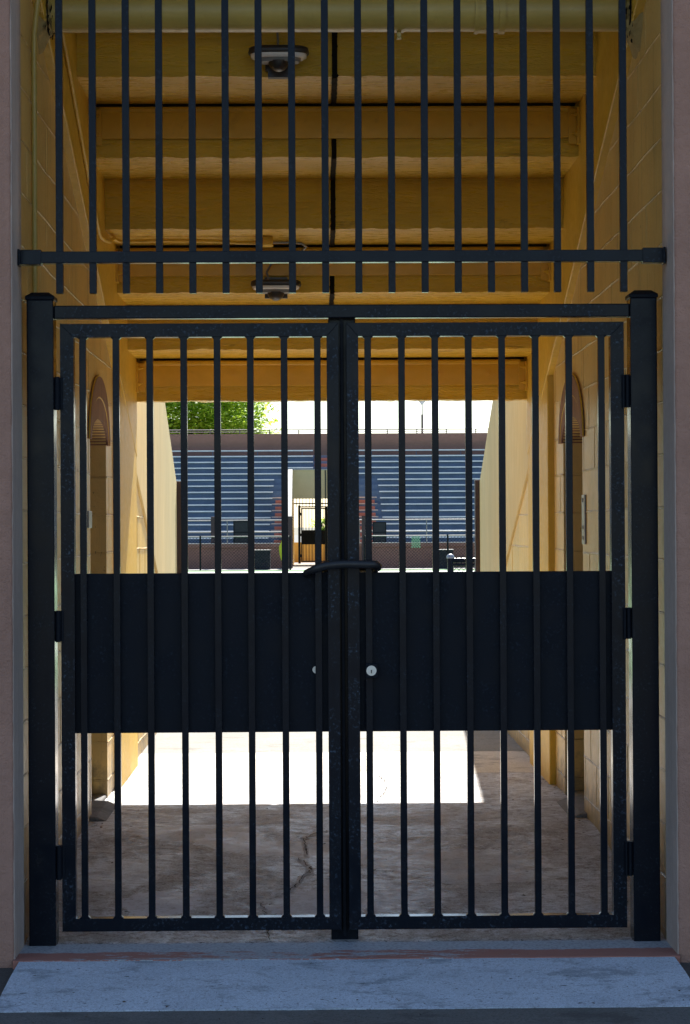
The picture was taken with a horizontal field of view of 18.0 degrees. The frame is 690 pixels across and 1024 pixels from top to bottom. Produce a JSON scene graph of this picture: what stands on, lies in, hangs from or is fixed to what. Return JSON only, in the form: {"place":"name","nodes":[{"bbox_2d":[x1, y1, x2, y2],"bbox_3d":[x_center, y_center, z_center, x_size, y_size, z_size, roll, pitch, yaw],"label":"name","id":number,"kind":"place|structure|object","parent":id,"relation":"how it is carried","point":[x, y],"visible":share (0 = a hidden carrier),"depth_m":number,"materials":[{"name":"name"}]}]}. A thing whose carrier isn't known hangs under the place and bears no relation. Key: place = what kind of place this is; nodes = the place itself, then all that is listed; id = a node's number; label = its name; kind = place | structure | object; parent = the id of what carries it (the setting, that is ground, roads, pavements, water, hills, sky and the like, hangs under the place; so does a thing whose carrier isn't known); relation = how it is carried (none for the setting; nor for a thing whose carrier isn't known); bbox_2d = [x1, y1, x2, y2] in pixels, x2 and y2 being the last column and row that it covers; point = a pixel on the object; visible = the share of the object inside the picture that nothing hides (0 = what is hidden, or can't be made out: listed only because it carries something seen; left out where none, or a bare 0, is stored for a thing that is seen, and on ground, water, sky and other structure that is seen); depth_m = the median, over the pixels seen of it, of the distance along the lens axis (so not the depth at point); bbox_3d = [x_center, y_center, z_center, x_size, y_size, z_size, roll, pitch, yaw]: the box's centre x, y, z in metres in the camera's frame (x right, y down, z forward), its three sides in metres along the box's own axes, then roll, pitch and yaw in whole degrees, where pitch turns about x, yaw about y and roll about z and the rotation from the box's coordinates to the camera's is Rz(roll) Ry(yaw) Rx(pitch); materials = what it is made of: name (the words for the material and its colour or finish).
{"place":"outdoors","nodes":[
{"label":"outdoors","id":0,"kind":"place"},
{"bbox_2d":[0,968,14,995],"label":"verge","id":1,"kind":"structure","parent":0,"point":[5,974],"depth_m":7.58,"materials":[{"name":"grey concrete"}]},
{"bbox_2d":[165,401,280,433],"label":"broadleaf tree","id":2,"kind":"object","parent":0,"point":[231,418],"visible":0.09,"depth_m":97.71,"materials":[{"name":"green plant"}]},
{"bbox_2d":[294,542,324,561],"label":"barrier wall","id":3,"kind":"structure","parent":0,"point":[308,552],"depth_m":92.38,"materials":[{"name":"orange paint"}]},
{"bbox_2d":[309,517,324,529],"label":"tree","id":4,"kind":"object","parent":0,"point":[322,524],"visible":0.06,"depth_m":119.81,"materials":[{"name":"green plant"}]},
{"bbox_2d":[188,562,473,569],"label":"walkway","id":5,"kind":"structure","parent":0,"point":[301,565],"depth_m":78.14,"materials":[{"name":"concrete"}]},
{"bbox_2d":[255,550,270,568],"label":"equipment box","id":6,"kind":"object","parent":5,"relation":"on","point":[262,556],"visible":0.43,"depth_m":77.56,"materials":[{"name":"grey metal"}]},
{"bbox_2d":[170,433,486,568],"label":"grandstand","id":7,"kind":"object","parent":5,"relation":"on","point":[301,477],"visible":0.34,"depth_m":85.48,"materials":[{"name":"metal"}]},
{"bbox_2d":[211,517,214,542],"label":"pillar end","id":8,"kind":"structure","parent":7,"relation":"on","point":[212,531],"depth_m":78.94,"materials":[{"name":"black paint"}]},
{"bbox_2d":[188,520,281,542],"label":"guard rail","id":9,"kind":"object","parent":7,"relation":"on","point":[227,532],"visible":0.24,"depth_m":79.03,"materials":[{"name":"grey metal"}]},
{"bbox_2d":[233,521,247,542],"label":"rail screen","id":10,"kind":"object","parent":9,"relation":"attached to","point":[240,528],"visible":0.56,"depth_m":78.97,"materials":[{"name":"black paint"}]},
{"bbox_2d":[294,499,326,506],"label":"fixed grille","id":11,"kind":"object","parent":7,"relation":"attached to","point":[309,503],"visible":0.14,"depth_m":89.89,"materials":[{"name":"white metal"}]},
{"bbox_2d":[298,505,327,562],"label":"double gate","id":12,"kind":"structure","parent":7,"relation":"attached to","point":[306,536],"depth_m":90.07,"materials":[{"name":"metal"}]},
{"bbox_2d":[169,428,487,433],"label":"parapet rail","id":13,"kind":"object","parent":7,"relation":"on","point":[387,431],"visible":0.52,"depth_m":90.17,"materials":[{"name":"metal"}]},
{"bbox_2d":[359,519,474,542],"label":"guard rail","id":14,"kind":"object","parent":7,"relation":"on","point":[426,531],"visible":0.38,"depth_m":79.13,"materials":[{"name":"grey metal"}]},
{"bbox_2d":[372,522,385,541],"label":"rail screen","id":15,"kind":"object","parent":14,"relation":"attached to","point":[378,528],"visible":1,"depth_m":79.04,"materials":[{"name":"black paint"}]},
{"bbox_2d":[188,534,474,569],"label":"chain link fence","id":16,"kind":"object","parent":5,"relation":"on","point":[289,550],"visible":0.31,"depth_m":76.99,"materials":[{"name":"grey metal"}]},
{"bbox_2d":[279,536,281,559],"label":"jacket","id":17,"kind":"object","parent":16,"relation":"hanging from","point":[280,549],"visible":0.36,"depth_m":76.85,"materials":[{"name":"green fabric"}]},
{"bbox_2d":[411,536,419,547],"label":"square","id":18,"kind":"structure","parent":16,"relation":"attached to","point":[416,537],"depth_m":76.99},
{"bbox_2d":[439,549,453,567],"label":"equipment box","id":19,"kind":"object","parent":5,"relation":"on","point":[444,554],"visible":0.48,"depth_m":77.65,"materials":[{"name":"grey metal"}]},
{"bbox_2d":[447,554,474,571],"bbox_3d":[2.951,0.996,20.128,4.041,1.245,0.072,0,0,-3],"label":"bench","id":20,"kind":"object","parent":5,"relation":"on","point":[452,561],"visible":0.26,"depth_m":19.99,"materials":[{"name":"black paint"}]},
{"bbox_2d":[188,569,474,571],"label":"turf","id":21,"kind":"structure","parent":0,"point":[303,570],"depth_m":75.49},
{"bbox_2d":[188,571,473,572],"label":"white side line","id":22,"kind":"object","parent":21,"relation":"on","point":[296,572],"depth_m":72.81,"materials":[{"name":"white paint"}]},
{"bbox_2d":[131,751,533,774],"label":"vomitory floor","id":23,"kind":"structure","parent":0,"point":[305,762],"depth_m":12.82,"materials":[{"name":"concrete"}]},
{"bbox_2d":[142,731,523,752],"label":"vomitory floor","id":24,"kind":"structure","parent":0,"point":[272,742],"depth_m":14.07,"materials":[{"name":"concrete"}]},
{"bbox_2d":[179,400,492,527],"label":"sky","id":25,"kind":"structure","parent":0,"point":[384,415],"materials":[{"name":"white"}]},
{"bbox_2d":[0,1007,689,1023],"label":"sidewalk","id":26,"kind":"structure","parent":0,"point":[646,1015],"depth_m":6.99,"materials":[{"name":"concrete"}]},
{"bbox_2d":[25,772,665,944],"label":"tunnel floor","id":27,"kind":"structure","parent":0,"point":[269,844],"depth_m":9.40,"materials":[{"name":"concrete"}]},
{"bbox_2d":[275,858,314,895],"bbox_3d":[-0.189,1.509,9.040,0.114,0.047,0.683,0,0,7],"label":"floor crack","id":28,"kind":"object","parent":27,"relation":"on","point":[299,878],"visible":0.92,"depth_m":9.07,"materials":[{"name":"concrete"}]},
{"bbox_2d":[301,830,328,855],"bbox_3d":[-0.163,1.471,9.719,0.120,0.034,0.584,0,0,11],"label":"spalled edge","id":29,"kind":"object","parent":27,"relation":"on","point":[313,834],"visible":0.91,"depth_m":9.74,"materials":[{"name":"concrete"}]},
{"bbox_2d":[13,940,679,968],"bbox_3d":[0.006,1.601,7.870,2.361,0.042,0.310,0,0,-1],"label":"threshold","id":30,"kind":"object","parent":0,"point":[344,950],"visible":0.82,"depth_m":7.85,"materials":[{"name":"grey concrete"}]},
{"bbox_2d":[61,939,600,943],"bbox_3d":[-0.011,1.580,8.027,2.294,0.004,0.037,0,0,-1],"label":"floor crack","id":31,"kind":"object","parent":30,"relation":"on","point":[326,941],"visible":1,"depth_m":8.02,"materials":[{"name":"grey concrete"}]},
{"bbox_2d":[206,527,518,774],"bbox_3d":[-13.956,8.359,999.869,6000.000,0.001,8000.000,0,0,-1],"label":"ground","id":32,"kind":"structure","parent":0,"point":[303,528],"depth_m":620.71,"materials":[{"name":"grey concrete"}]},
{"bbox_2d":[0,0,689,967],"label":"grandstand","id":33,"kind":"object","parent":32,"relation":"on","point":[658,130],"visible":0.47,"depth_m":10.23,"materials":[{"name":"paint"}]},
{"bbox_2d":[31,0,39,292],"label":"conduit","id":34,"kind":"object","parent":33,"relation":"attached to","point":[34,126],"visible":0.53,"depth_m":8.29,"materials":[{"name":"metal"}]},
{"bbox_2d":[63,33,306,278],"bbox_3d":[-1.064,-1.647,10.167,0.893,0.907,2.908,0,0,20],"label":"lighting conduit","id":35,"kind":"object","parent":33,"relation":"attached to","point":[268,241],"visible":0.7,"depth_m":10.50,"materials":[{"name":"metal"}]},
{"bbox_2d":[251,277,300,300],"bbox_3d":[-0.362,-1.171,11.444,0.266,0.131,0.160,0,0,-1],"label":"wall lamp","id":36,"kind":"object","parent":33,"relation":"attached to","point":[275,288],"visible":0.77,"depth_m":11.39,"materials":[{"name":"grey metal"}]},
{"bbox_2d":[248,45,308,78],"bbox_3d":[-0.290,-1.978,9.530,0.266,0.145,0.160,0,0,-1],"label":"wall lamp","id":37,"kind":"object","parent":33,"relation":"attached to","point":[275,60],"visible":0.81,"depth_m":9.48,"materials":[{"name":"grey metal"}]},
{"bbox_2d":[37,0,642,58],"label":"drain pipe","id":38,"kind":"object","parent":33,"relation":"attached to","point":[308,16],"visible":0.79,"depth_m":8.55,"materials":[{"name":"metal"}]},
{"bbox_2d":[17,0,665,293],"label":"fixed grille","id":39,"kind":"object","parent":33,"relation":"attached to","point":[358,256],"visible":1,"depth_m":7.92,"materials":[{"name":"black metal"}]},
{"bbox_2d":[25,290,660,945],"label":"double gate","id":40,"kind":"structure","parent":33,"relation":"attached to","point":[343,656],"depth_m":8.03,"materials":[{"name":"black metal"}]},
{"bbox_2d":[303,560,381,577],"bbox_3d":[-0.011,0.208,8.080,0.290,0.066,0.320,0,0,-1],"label":"cable lock","id":41,"kind":"object","parent":40,"relation":"attached to","point":[363,565],"visible":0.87,"depth_m":7.93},
{"bbox_2d":[0,957,689,1012],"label":"entrance ramp","id":42,"kind":"structure","parent":32,"relation":"on","point":[229,985],"depth_m":7.36,"materials":[{"name":"concrete"}]},
{"bbox_2d":[419,401,424,432],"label":"light mast","id":43,"kind":"object","parent":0,"point":[421,402],"visible":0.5,"depth_m":110.05,"materials":[{"name":"grey metal"}]},
{"bbox_2d":[680,962,689,977],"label":"verge","id":44,"kind":"structure","parent":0,"point":[685,966],"depth_m":7.68,"materials":[{"name":"grey concrete"}]}
]}

